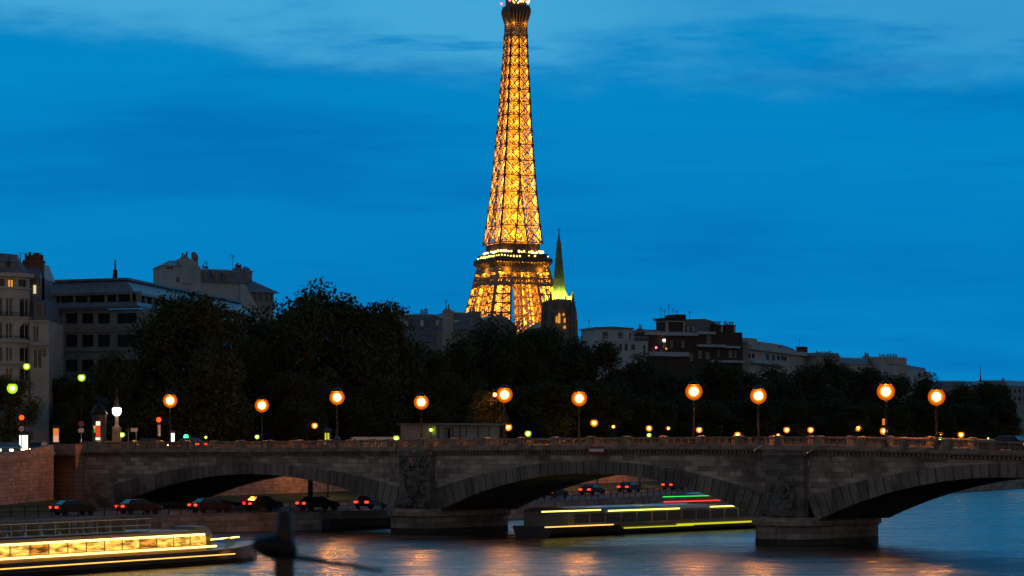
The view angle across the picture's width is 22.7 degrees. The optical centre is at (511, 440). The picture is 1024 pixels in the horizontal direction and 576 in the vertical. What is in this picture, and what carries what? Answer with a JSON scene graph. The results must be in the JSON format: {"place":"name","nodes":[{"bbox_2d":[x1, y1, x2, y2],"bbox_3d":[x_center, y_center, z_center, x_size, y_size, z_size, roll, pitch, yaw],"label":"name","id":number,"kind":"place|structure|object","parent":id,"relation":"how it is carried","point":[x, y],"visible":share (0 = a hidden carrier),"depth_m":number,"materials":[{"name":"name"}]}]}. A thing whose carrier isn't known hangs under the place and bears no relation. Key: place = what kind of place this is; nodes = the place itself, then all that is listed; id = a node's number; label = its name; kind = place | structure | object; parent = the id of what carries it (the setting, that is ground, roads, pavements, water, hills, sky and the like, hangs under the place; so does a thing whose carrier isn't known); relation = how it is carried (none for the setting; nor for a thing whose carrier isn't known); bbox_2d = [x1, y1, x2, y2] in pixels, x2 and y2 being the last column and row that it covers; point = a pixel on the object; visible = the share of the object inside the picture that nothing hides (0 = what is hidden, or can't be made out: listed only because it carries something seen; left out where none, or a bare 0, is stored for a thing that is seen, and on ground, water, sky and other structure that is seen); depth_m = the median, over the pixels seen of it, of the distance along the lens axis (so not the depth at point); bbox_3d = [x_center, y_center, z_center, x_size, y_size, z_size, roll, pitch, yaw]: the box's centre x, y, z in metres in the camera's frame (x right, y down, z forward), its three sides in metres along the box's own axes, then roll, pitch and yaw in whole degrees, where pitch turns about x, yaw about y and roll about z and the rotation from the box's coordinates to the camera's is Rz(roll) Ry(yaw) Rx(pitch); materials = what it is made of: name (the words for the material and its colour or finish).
{"place":"outdoors","nodes":[
{"label":"outdoors","id":0,"kind":"place"},
{"bbox_2d":[91,400,107,441],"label":"advertising column","id":1,"kind":"structure","parent":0,"point":[99,413],"depth_m":287.31,"materials":[{"name":"metal"}]},
{"bbox_2d":[112,389,120,448],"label":"lantern column","id":2,"kind":"structure","parent":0,"point":[116,428],"depth_m":289.60,"materials":[{"name":"stone"}]},
{"bbox_2d":[51,260,252,448],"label":"office building","id":3,"kind":"structure","parent":0,"point":[98,316],"depth_m":335.52,"materials":[{"name":"grey stone"}]},
{"bbox_2d":[66,359,76,371],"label":"window","id":4,"kind":"structure","parent":3,"relation":"in","point":[71,365],"depth_m":336.41,"materials":[{"name":"black glass"}]},
{"bbox_2d":[98,335,109,346],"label":"window","id":5,"kind":"structure","parent":3,"relation":"in","point":[103,340],"depth_m":334.32,"materials":[{"name":"black glass"}]},
{"bbox_2d":[118,313,136,323],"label":"window","id":6,"kind":"structure","parent":3,"relation":"in","point":[123,318],"depth_m":332.89,"materials":[{"name":"black glass"}]},
{"bbox_2d":[118,335,136,346],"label":"window","id":7,"kind":"structure","parent":3,"relation":"in","point":[121,338],"depth_m":333.14,"materials":[{"name":"black glass"}]},
{"bbox_2d":[201,256,278,324],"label":"mansard house","id":8,"kind":"structure","parent":0,"point":[237,283],"depth_m":448.88,"materials":[{"name":"stone"}]},
{"bbox_2d":[7,488,696,517],"bbox_3d":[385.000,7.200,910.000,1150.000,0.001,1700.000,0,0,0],"label":"quayside","id":9,"kind":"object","parent":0,"point":[175,510],"visible":0.26,"depth_m":270.06,"materials":[{"name":"stone"}]},
{"bbox_2d":[0,445,54,504],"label":"quay wall","id":10,"kind":"structure","parent":9,"relation":"on","point":[27,475],"depth_m":259.50,"materials":[{"name":"stone"}]},
{"bbox_2d":[0,498,60,517],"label":"grass verge","id":11,"kind":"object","parent":9,"relation":"on","point":[16,512],"depth_m":250.28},
{"bbox_2d":[51,444,83,502],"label":"end pillar block","id":12,"kind":"structure","parent":9,"relation":"on","point":[69,473],"depth_m":278.63,"materials":[{"name":"stone"}]},
{"bbox_2d":[49,500,97,514],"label":"car","id":13,"kind":"object","parent":9,"relation":"on","point":[57,509],"visible":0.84,"depth_m":245.44,"materials":[{"name":"black metal"}]},
{"bbox_2d":[115,499,161,513],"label":"car","id":14,"kind":"object","parent":9,"relation":"on","point":[122,509],"visible":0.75,"depth_m":249.65,"materials":[{"name":"black metal"}]},
{"bbox_2d":[0,500,370,517],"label":"quay railing","id":15,"kind":"object","parent":9,"relation":"on","point":[155,509],"visible":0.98,"depth_m":248.06,"materials":[{"name":"metal"}]},
{"bbox_2d":[188,498,233,512],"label":"car","id":16,"kind":"object","parent":9,"relation":"on","point":[222,505],"visible":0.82,"depth_m":254.57,"materials":[{"name":"metal"}]},
{"bbox_2d":[243,496,283,511],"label":"car","id":17,"kind":"object","parent":9,"relation":"on","point":[274,504],"visible":0.79,"depth_m":258.23,"materials":[{"name":"metal"}]},
{"bbox_2d":[296,496,339,510],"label":"car","id":18,"kind":"object","parent":9,"relation":"on","point":[332,504],"visible":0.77,"depth_m":262.14,"materials":[{"name":"metal"}]},
{"bbox_2d":[354,495,385,508],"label":"car","id":19,"kind":"object","parent":9,"relation":"on","point":[374,502],"visible":0.63,"depth_m":266.86,"materials":[{"name":"metal"}]},
{"bbox_2d":[215,443,966,502],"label":"quay wall","id":20,"kind":"structure","parent":9,"relation":"on","point":[283,484],"depth_m":306.13,"materials":[{"name":"stone"}]},
{"bbox_2d":[579,484,603,494],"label":"car","id":21,"kind":"object","parent":9,"relation":"on","point":[584,488],"visible":0.77,"depth_m":334.94,"materials":[{"name":"metal"}]},
{"bbox_2d":[537,486,689,501],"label":"quay railing","id":22,"kind":"object","parent":9,"relation":"on","point":[635,492],"visible":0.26,"depth_m":321.12,"materials":[{"name":"metal"}]},
{"bbox_2d":[617,482,640,491],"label":"car","id":23,"kind":"object","parent":9,"relation":"on","point":[627,486],"visible":0.85,"depth_m":354.36,"materials":[{"name":"metal"}]},
{"bbox_2d":[210,481,680,504],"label":"grass bank","id":24,"kind":"structure","parent":0,"point":[337,496],"depth_m":306.88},
{"bbox_2d":[468,307,515,443],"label":"slate house","id":25,"kind":"structure","parent":0,"point":[476,313],"depth_m":531.59,"materials":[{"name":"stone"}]},
{"bbox_2d":[0,0,1023,436],"label":"sky","id":26,"kind":"structure","parent":0,"point":[843,177],"materials":[{"name":"blue"}]},
{"bbox_2d":[43,488,1023,575],"bbox_3d":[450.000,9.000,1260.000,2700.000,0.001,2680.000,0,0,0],"label":"river","id":27,"kind":"structure","parent":0,"point":[975,533],"depth_m":204.92,"materials":[{"name":"blue liquid"}]},
{"bbox_2d":[0,517,256,575],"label":"tour boat","id":28,"kind":"object","parent":27,"relation":"on","point":[98,545],"visible":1,"depth_m":175.75,"materials":[{"name":"steel"},{"name":"glass"},{"name":"painted metal"}]},
{"bbox_2d":[252,509,383,575],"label":"mooring post","id":29,"kind":"object","parent":27,"relation":"in","point":[279,547],"visible":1,"depth_m":11.96,"materials":[{"name":"brown metal"}]},
{"bbox_2d":[322,509,390,529],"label":"moored barge","id":30,"kind":"object","parent":27,"relation":"on","point":[359,519],"visible":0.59,"depth_m":258.88},
{"bbox_2d":[0,479,1023,533],"bbox_3d":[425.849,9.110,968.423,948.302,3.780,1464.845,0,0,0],"label":"embankment wall","id":31,"kind":"structure","parent":27,"relation":"in","point":[245,522],"depth_m":253.04,"materials":[{"name":"stone"}]},
{"bbox_2d":[80,435,1023,545],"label":"stone bridge","id":32,"kind":"structure","parent":27,"relation":"in","point":[852,489],"depth_m":236.34,"materials":[{"name":"stone"}]},
{"bbox_2d":[165,390,174,447],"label":"bridge lamp","id":33,"kind":"object","parent":32,"relation":"on","point":[169,400],"visible":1,"depth_m":271.09,"materials":[{"name":"metal"}]},
{"bbox_2d":[257,396,266,447],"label":"bridge lamp","id":34,"kind":"object","parent":32,"relation":"on","point":[261,405],"visible":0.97,"depth_m":276.21,"materials":[{"name":"metal"}]},
{"bbox_2d":[332,387,341,446],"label":"bridge lamp","id":35,"kind":"object","parent":32,"relation":"on","point":[336,396],"visible":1,"depth_m":255.31,"materials":[{"name":"metal"}]},
{"bbox_2d":[416,390,425,437],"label":"bridge lamp","id":36,"kind":"object","parent":32,"relation":"on","point":[420,401],"visible":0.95,"depth_m":261.27,"materials":[{"name":"metal"}]},
{"bbox_2d":[499,382,509,445],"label":"bridge lamp","id":37,"kind":"object","parent":32,"relation":"on","point":[504,393],"visible":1,"depth_m":241.20,"materials":[{"name":"metal"}]},
{"bbox_2d":[574,387,584,444],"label":"bridge lamp","id":38,"kind":"object","parent":32,"relation":"on","point":[579,398],"visible":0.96,"depth_m":248.07,"materials":[{"name":"metal"}]},
{"bbox_2d":[688,379,699,443],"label":"bridge lamp","id":39,"kind":"object","parent":32,"relation":"on","point":[693,391],"visible":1,"depth_m":227.05,"materials":[{"name":"metal"}]},
{"bbox_2d":[753,383,763,444],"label":"bridge lamp","id":40,"kind":"object","parent":32,"relation":"on","point":[758,395],"visible":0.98,"depth_m":234.53,"materials":[{"name":"metal"}]},
{"bbox_2d":[880,378,891,446],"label":"bridge lamp","id":41,"kind":"object","parent":32,"relation":"on","point":[885,390],"visible":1,"depth_m":214.34,"materials":[{"name":"metal"}]},
{"bbox_2d":[930,383,942,447],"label":"bridge lamp","id":42,"kind":"object","parent":32,"relation":"on","point":[936,396],"visible":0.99,"depth_m":222.51,"materials":[{"name":"metal"}]},
{"bbox_2d":[979,436,1023,450],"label":"car","id":43,"kind":"object","parent":32,"relation":"on","point":[1011,438],"visible":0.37,"depth_m":209.97,"materials":[{"name":"black metal"}]},
{"bbox_2d":[513,492,757,536],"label":"tour boat","id":44,"kind":"object","parent":27,"relation":"on","point":[698,511],"visible":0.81,"depth_m":246.65,"materials":[{"name":"grey metal"}]},
{"bbox_2d":[907,365,930,395],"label":"stepped houses","id":45,"kind":"structure","parent":0,"point":[913,372],"depth_m":743.46,"materials":[{"name":"grey stone"}]},
{"bbox_2d":[931,365,989,442],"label":"distant block","id":46,"kind":"structure","parent":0,"point":[947,385],"depth_m":803.71,"materials":[{"name":"grey stone"}]},
{"bbox_2d":[976,378,1023,437],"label":"distant block","id":47,"kind":"structure","parent":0,"point":[1017,391],"depth_m":828.81,"materials":[{"name":"grey stone"}]},
{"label":"street","id":48,"kind":"structure","parent":0,"visible":0},
{"bbox_2d":[20,432,29,449],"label":"advert panel","id":49,"kind":"object","parent":48,"relation":"on","point":[25,440],"visible":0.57,"depth_m":272.98,"materials":[{"name":"white plastic"}]},
{"bbox_2d":[52,426,60,443],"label":"info panel","id":50,"kind":"object","parent":48,"relation":"on","point":[55,434],"visible":0.87,"depth_m":283.98,"materials":[{"name":"orange plastic"}]},
{"label":"ground","id":51,"kind":"structure","parent":0,"visible":0},
{"bbox_2d":[0,372,44,441],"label":"broadleaf tree","id":52,"kind":"object","parent":51,"relation":"on","point":[6,392],"visible":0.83,"depth_m":311.30,"materials":[{"name":"green plant"}]},
{"bbox_2d":[0,252,63,444],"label":"corner building","id":53,"kind":"structure","parent":51,"relation":"on","point":[31,329],"depth_m":321.40,"materials":[{"name":"beige stone"}]},
{"bbox_2d":[33,349,41,368],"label":"window","id":54,"kind":"structure","parent":53,"relation":"in","point":[37,353],"depth_m":321.71,"materials":[{"name":"grey glass"}]},
{"bbox_2d":[78,349,155,447],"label":"broadleaf tree","id":55,"kind":"object","parent":51,"relation":"on","point":[111,375],"visible":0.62,"depth_m":315.95,"materials":[{"name":"green plant"}]},
{"bbox_2d":[125,317,187,440],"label":"broadleaf tree","id":56,"kind":"object","parent":51,"relation":"on","point":[144,373],"visible":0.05,"depth_m":324.42,"materials":[{"name":"green plant"}]},
{"bbox_2d":[153,252,200,292],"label":"building","id":57,"kind":"structure","parent":51,"relation":"on","point":[182,272],"depth_m":441.25,"materials":[{"name":"beige stone"}]},
{"bbox_2d":[132,289,258,441],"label":"broadleaf tree","id":58,"kind":"object","parent":51,"relation":"on","point":[172,341],"visible":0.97,"depth_m":312.90,"materials":[{"name":"green plant"}]},
{"bbox_2d":[203,394,259,443],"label":"broadleaf tree","id":59,"kind":"object","parent":51,"relation":"on","point":[235,431],"visible":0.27,"depth_m":316.81,"materials":[{"name":"green plant"}]},
{"bbox_2d":[214,334,288,443],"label":"broadleaf tree","id":60,"kind":"object","parent":51,"relation":"on","point":[260,362],"visible":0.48,"depth_m":337.39,"materials":[{"name":"green plant"}]},
{"bbox_2d":[232,304,309,443],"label":"broadleaf tree","id":61,"kind":"object","parent":51,"relation":"on","point":[254,330],"visible":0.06,"depth_m":349.60,"materials":[{"name":"green plant"}]},
{"bbox_2d":[258,276,384,443],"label":"broadleaf tree","id":62,"kind":"object","parent":51,"relation":"on","point":[295,342],"visible":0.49,"depth_m":340.42,"materials":[{"name":"green plant"}]},
{"bbox_2d":[318,292,423,443],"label":"broadleaf tree","id":63,"kind":"object","parent":51,"relation":"on","point":[384,328],"visible":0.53,"depth_m":345.95,"materials":[{"name":"green plant"}]},
{"bbox_2d":[395,307,441,443],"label":"slate house","id":64,"kind":"structure","parent":51,"relation":"on","point":[425,322],"depth_m":525.60,"materials":[{"name":"grey stone"}]},
{"bbox_2d":[397,336,453,443],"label":"broadleaf tree","id":65,"kind":"object","parent":51,"relation":"on","point":[434,365],"visible":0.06,"depth_m":366.46,"materials":[{"name":"green plant"}]},
{"bbox_2d":[395,369,470,437],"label":"broadleaf tree","id":66,"kind":"object","parent":51,"relation":"on","point":[441,400],"visible":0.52,"depth_m":347.15,"materials":[{"name":"green plant"}]},
{"bbox_2d":[396,423,505,446],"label":"pavilion","id":67,"kind":"structure","parent":51,"relation":"on","point":[410,431],"depth_m":325.10,"materials":[{"name":"grey glass"}]},
{"bbox_2d":[422,328,491,422],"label":"broadleaf tree","id":68,"kind":"object","parent":51,"relation":"on","point":[461,357],"visible":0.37,"depth_m":389.40,"materials":[{"name":"green plant"}]},
{"bbox_2d":[435,301,482,358],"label":"slate house","id":69,"kind":"structure","parent":51,"relation":"on","point":[451,322],"depth_m":521.66,"materials":[{"name":"concrete"}]},
{"bbox_2d":[466,389,510,437],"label":"broadleaf tree","id":70,"kind":"object","parent":51,"relation":"on","point":[484,402],"visible":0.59,"depth_m":340.39,"materials":[{"name":"green plant"}]},
{"bbox_2d":[464,316,551,442],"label":"broadleaf tree","id":71,"kind":"object","parent":51,"relation":"on","point":[497,362],"visible":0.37,"depth_m":398.81,"materials":[{"name":"green plant"}]},
{"bbox_2d":[465,0,556,332],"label":"iron tower","id":72,"kind":"structure","parent":51,"relation":"on","point":[517,261],"depth_m":1659.09,"materials":[{"name":"gold metal"}]},
{"bbox_2d":[503,319,553,441],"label":"broadleaf tree","id":73,"kind":"object","parent":51,"relation":"on","point":[527,347],"visible":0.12,"depth_m":404.23,"materials":[{"name":"green plant"}]},
{"bbox_2d":[497,380,585,443],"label":"broadleaf tree","id":74,"kind":"object","parent":51,"relation":"on","point":[546,416],"visible":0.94,"depth_m":370.76,"materials":[{"name":"green plant"}]},
{"bbox_2d":[514,323,586,437],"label":"broadleaf tree","id":75,"kind":"object","parent":51,"relation":"on","point":[549,345],"visible":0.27,"depth_m":407.96,"materials":[{"name":"green plant"}]},
{"bbox_2d":[525,230,577,440],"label":"church","id":76,"kind":"structure","parent":51,"relation":"on","point":[562,314],"depth_m":976.50,"materials":[{"name":"stone"}]},
{"bbox_2d":[558,336,632,443],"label":"broadleaf tree","id":77,"kind":"object","parent":51,"relation":"on","point":[604,354],"visible":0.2,"depth_m":422.79,"materials":[{"name":"green plant"}]},
{"bbox_2d":[565,381,632,443],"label":"broadleaf tree","id":78,"kind":"object","parent":51,"relation":"on","point":[604,395],"visible":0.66,"depth_m":389.37,"materials":[{"name":"green plant"}]},
{"bbox_2d":[579,326,647,443],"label":"white apartments","id":79,"kind":"structure","parent":51,"relation":"on","point":[623,338],"depth_m":612.80,"materials":[{"name":"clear glass"}]},
{"bbox_2d":[598,351,668,443],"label":"broadleaf tree","id":80,"kind":"object","parent":51,"relation":"on","point":[637,374],"visible":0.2,"depth_m":431.62,"materials":[{"name":"green plant"}]},
{"bbox_2d":[618,393,678,442],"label":"broadleaf tree","id":81,"kind":"object","parent":51,"relation":"on","point":[658,417],"visible":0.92,"depth_m":406.55,"materials":[{"name":"green plant"}]},
{"bbox_2d":[634,307,698,393],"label":"brick house","id":82,"kind":"structure","parent":51,"relation":"on","point":[672,347],"depth_m":629.26,"materials":[{"name":"brown brick"}]},
{"bbox_2d":[631,362,708,442],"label":"broadleaf tree","id":83,"kind":"object","parent":51,"relation":"on","point":[663,384],"visible":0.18,"depth_m":439.25,"materials":[{"name":"green plant"}]},
{"bbox_2d":[665,393,730,442],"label":"broadleaf tree","id":84,"kind":"object","parent":51,"relation":"on","point":[703,409],"visible":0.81,"depth_m":422.49,"materials":[{"name":"green plant"}]},
{"bbox_2d":[674,358,752,442],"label":"broadleaf tree","id":85,"kind":"object","parent":51,"relation":"on","point":[721,381],"visible":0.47,"depth_m":458.46,"materials":[{"name":"green plant"}]},
{"bbox_2d":[684,311,747,385],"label":"brick house","id":86,"kind":"structure","parent":51,"relation":"on","point":[725,343],"depth_m":635.44,"materials":[{"name":"brown brick"}]},
{"bbox_2d":[706,397,784,442],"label":"broadleaf tree","id":87,"kind":"object","parent":51,"relation":"on","point":[742,419],"visible":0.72,"depth_m":440.33,"materials":[{"name":"green plant"}]},
{"bbox_2d":[739,371,776,439],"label":"broadleaf tree","id":88,"kind":"object","parent":51,"relation":"on","point":[752,380],"visible":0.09,"depth_m":466.50,"materials":[{"name":"green plant"}]},
{"bbox_2d":[742,338,808,442],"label":"long apartments","id":89,"kind":"structure","parent":51,"relation":"on","point":[759,354],"depth_m":662.28,"materials":[{"name":"beige concrete"}]},
{"bbox_2d":[755,362,824,442],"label":"broadleaf tree","id":90,"kind":"object","parent":51,"relation":"on","point":[783,386],"visible":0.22,"depth_m":481.95,"materials":[{"name":"green plant"}]},
{"bbox_2d":[765,399,825,442],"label":"broadleaf tree","id":91,"kind":"object","parent":51,"relation":"on","point":[791,412],"visible":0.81,"depth_m":459.03,"materials":[{"name":"green plant"}]},
{"bbox_2d":[789,353,852,442],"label":"broadleaf tree","id":92,"kind":"object","parent":51,"relation":"on","point":[805,379],"visible":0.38,"depth_m":490.99,"materials":[{"name":"green plant"}]},
{"bbox_2d":[806,351,840,385],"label":"gabled house","id":93,"kind":"structure","parent":51,"relation":"on","point":[813,358],"depth_m":692.23,"materials":[{"name":"beige stone"}]},
{"bbox_2d":[811,396,871,442],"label":"broadleaf tree","id":94,"kind":"object","parent":51,"relation":"on","point":[839,422],"visible":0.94,"depth_m":478.53,"materials":[{"name":"green plant"}]},
{"bbox_2d":[835,352,872,372],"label":"slate range","id":95,"kind":"structure","parent":51,"relation":"on","point":[858,364],"depth_m":711.35,"materials":[{"name":"grey glass"}]},
{"bbox_2d":[828,363,891,442],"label":"broadleaf tree","id":96,"kind":"object","parent":51,"relation":"on","point":[865,384],"visible":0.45,"depth_m":507.38,"materials":[{"name":"green plant"}]},
{"bbox_2d":[857,353,906,442],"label":"cream house","id":97,"kind":"structure","parent":51,"relation":"on","point":[895,365],"depth_m":717.14,"materials":[{"name":"beige stone"}]},
{"bbox_2d":[855,399,915,442],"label":"broadleaf tree","id":98,"kind":"object","parent":51,"relation":"on","point":[897,417],"visible":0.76,"depth_m":497.46,"materials":[{"name":"green plant"}]},
{"bbox_2d":[860,371,916,442],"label":"broadleaf tree","id":99,"kind":"object","parent":51,"relation":"on","point":[901,387],"visible":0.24,"depth_m":516.90,"materials":[{"name":"green plant"}]},
{"bbox_2d":[896,372,952,442],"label":"broadleaf tree","id":100,"kind":"object","parent":51,"relation":"on","point":[921,390],"visible":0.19,"depth_m":537.50,"materials":[{"name":"green plant"}]},
{"bbox_2d":[907,400,959,443],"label":"broadleaf tree","id":101,"kind":"object","parent":51,"relation":"on","point":[925,416],"visible":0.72,"depth_m":519.06,"materials":[{"name":"green plant"}]},
{"bbox_2d":[940,380,985,442],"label":"broadleaf tree","id":102,"kind":"object","parent":51,"relation":"on","point":[963,393],"visible":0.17,"depth_m":556.89,"materials":[{"name":"green plant"}]},
{"bbox_2d":[946,402,998,442],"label":"broadleaf tree","id":103,"kind":"object","parent":51,"relation":"on","point":[967,415],"visible":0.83,"depth_m":542.02,"materials":[{"name":"green plant"}]},
{"bbox_2d":[974,380,1019,442],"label":"broadleaf tree","id":104,"kind":"object","parent":51,"relation":"on","point":[998,400],"visible":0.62,"depth_m":556.88,"materials":[{"name":"green plant"}]},
{"bbox_2d":[995,416,1023,435],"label":"broadleaf tree","id":105,"kind":"object","parent":51,"relation":"on","point":[1016,430],"visible":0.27,"depth_m":581.46,"materials":[{"name":"green plant"}]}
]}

